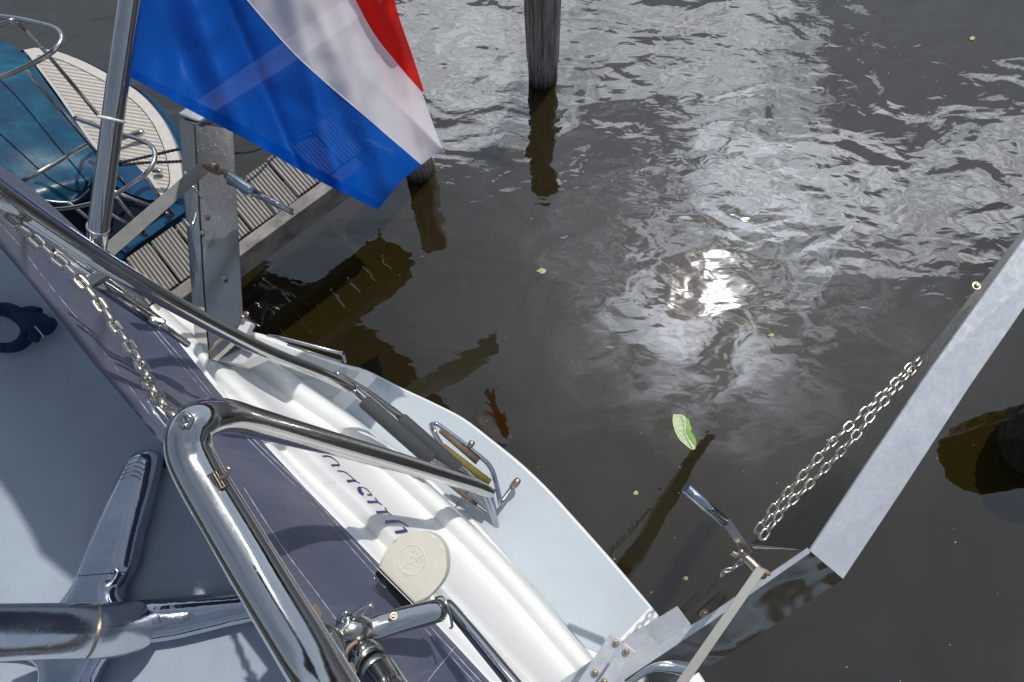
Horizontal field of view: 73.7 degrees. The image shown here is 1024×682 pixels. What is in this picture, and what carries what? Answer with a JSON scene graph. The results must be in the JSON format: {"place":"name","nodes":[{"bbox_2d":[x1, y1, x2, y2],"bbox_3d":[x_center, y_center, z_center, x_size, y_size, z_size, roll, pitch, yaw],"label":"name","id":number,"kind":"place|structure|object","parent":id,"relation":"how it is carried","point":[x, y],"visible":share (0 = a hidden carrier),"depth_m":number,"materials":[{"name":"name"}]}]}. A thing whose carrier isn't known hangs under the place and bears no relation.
{"place":"outdoors","nodes":[
{"label":"outdoors","id":0,"kind":"place"},
{"bbox_2d":[0,302,57,352],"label":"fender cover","id":1,"kind":"object","parent":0,"point":[34,323],"visible":1,"depth_m":2.44,"materials":[{"name":"blue fabric"}]},
{"bbox_2d":[0,0,1023,681],"bbox_3d":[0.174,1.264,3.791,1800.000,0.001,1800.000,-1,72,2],"label":"water","id":2,"kind":"structure","parent":0,"point":[614,186],"depth_m":4.33,"materials":[{"name":"brown liquid"}]},
{"bbox_2d":[0,13,185,269],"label":"sailing boat","id":3,"kind":"object","parent":2,"relation":"on","point":[51,101],"visible":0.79,"depth_m":3.93,"materials":[{"name":"white wood"}]},
{"bbox_2d":[406,158,434,183],"bbox_3d":[-0.604,-1.083,4.862,0.374,2.720,0.219,-1,72,2],"label":"mooring post","id":4,"kind":"object","parent":2,"relation":"in","point":[424,172],"visible":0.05,"depth_m":4.54,"materials":[{"name":"grey wood"}]},
{"bbox_2d":[123,155,349,309],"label":"jetty","id":5,"kind":"object","parent":4,"relation":"attached to","point":[271,233],"visible":0.24,"depth_m":3.70,"materials":[{"name":"grey wood"}]},
{"bbox_2d":[118,147,257,166],"bbox_3d":[-1.639,-1.016,3.722,1.142,0.190,0.185,-9,71,-1],"label":"mooring rope","id":6,"kind":"object","parent":5,"relation":"attached to","point":[149,162],"visible":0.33,"depth_m":3.78,"materials":[{"name":"grey fabric"}]},
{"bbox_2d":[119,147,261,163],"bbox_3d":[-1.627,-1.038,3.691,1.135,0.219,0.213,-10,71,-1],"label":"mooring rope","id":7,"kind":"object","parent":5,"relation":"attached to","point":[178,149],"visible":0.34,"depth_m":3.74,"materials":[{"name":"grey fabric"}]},
{"bbox_2d":[0,0,1023,681],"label":"motor yacht","id":8,"kind":"object","parent":2,"relation":"on","point":[538,586],"visible":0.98,"depth_m":2.15,"materials":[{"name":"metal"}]},
{"bbox_2d":[0,209,175,417],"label":"chain","id":9,"kind":"object","parent":8,"relation":"hanging from","point":[155,394],"visible":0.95,"depth_m":1.14,"materials":[{"name":"silver metal"}]},
{"bbox_2d":[86,0,141,250],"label":"flagpole","id":10,"kind":"object","parent":8,"relation":"attached to","point":[121,53],"visible":0.85,"depth_m":1.41,"materials":[{"name":"metal"}]},
{"bbox_2d":[97,115,125,122],"bbox_3d":[-0.833,-0.462,1.420,0.052,0.047,0.031,-1,72,2],"label":"cable tie","id":11,"kind":"object","parent":10,"relation":"attached to","point":[109,118],"visible":0.96,"depth_m":1.40,"materials":[{"name":"white plastic"}]},
{"bbox_2d":[131,0,444,208],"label":"flag","id":12,"kind":"object","parent":10,"relation":"hanging from","point":[328,93],"visible":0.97,"depth_m":1.74,"materials":[{"name":"fabric"}]},
{"bbox_2d":[0,449,251,681],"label":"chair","id":13,"kind":"object","parent":8,"relation":"on","point":[91,623],"visible":0.91,"depth_m":2.08,"materials":[{"name":"silver metal"}]},
{"bbox_2d":[0,165,488,681],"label":"canvas dodger","id":14,"kind":"object","parent":8,"relation":"attached to","point":[330,561],"visible":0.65,"depth_m":1.76,"materials":[{"name":"fabric"}]},
{"bbox_2d":[373,531,450,606],"bbox_3d":[-0.244,0.571,1.734,0.163,0.091,0.190,41,78,14],"label":"plastic cap","id":15,"kind":"object","parent":8,"relation":"attached to","point":[413,568],"visible":0.98,"depth_m":1.70,"materials":[{"name":"beige plastic"}]},
{"bbox_2d":[720,554,747,576],"bbox_3d":[0.549,0.558,1.688,0.081,0.042,0.017,-32,73,-8],"label":"chain","id":16,"kind":"object","parent":8,"relation":"hanging from","point":[723,572],"visible":1,"depth_m":1.69,"materials":[{"name":"metal"}]},
{"bbox_2d":[753,355,921,534],"bbox_3d":[0.830,0.254,1.741,0.640,0.065,0.039,-43,75,-11],"label":"chain","id":17,"kind":"object","parent":8,"relation":"hanging from","point":[781,498],"visible":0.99,"depth_m":1.73,"materials":[{"name":"silver metal"}]},
{"bbox_2d":[758,359,923,541],"bbox_3d":[0.836,0.267,1.723,0.637,0.068,0.029,-43,75,-11],"label":"chain","id":18,"kind":"object","parent":8,"relation":"hanging from","point":[874,411],"visible":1,"depth_m":1.71,"materials":[{"name":"silver metal"}]},
{"bbox_2d":[537,268,545,273],"bbox_3d":[0.188,-0.450,4.356,0.057,0.003,0.041,30,75,12],"label":"leaf","id":19,"kind":"object","parent":2,"relation":"on","point":[541,270],"visible":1,"depth_m":4.36,"materials":[{"name":"yellow plant"}]},
{"bbox_2d":[524,0,560,89],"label":"mooring post","id":20,"kind":"object","parent":2,"relation":"in","point":[542,24],"visible":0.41,"depth_m":4.37,"materials":[{"name":"grey wood"}]},
{"bbox_2d":[254,35,1011,656],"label":"floating flecks","id":21,"kind":"object","parent":2,"relation":"on","point":[776,483],"visible":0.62,"depth_m":4.39,"materials":[{"name":"yellow plant"}]},
{"bbox_2d":[673,414,695,449],"bbox_3d":[1.005,0.529,3.987,0.100,0.009,0.228,-14,72,-2],"label":"leaf","id":22,"kind":"object","parent":2,"relation":"on","point":[682,429],"visible":1,"depth_m":3.99,"materials":[{"name":"green plant"}]},
{"bbox_2d":[997,403,1023,474],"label":"mooring post","id":23,"kind":"object","parent":2,"relation":"in","point":[1010,433],"visible":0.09,"depth_m":3.81,"materials":[{"name":"brown wood"}]}
]}

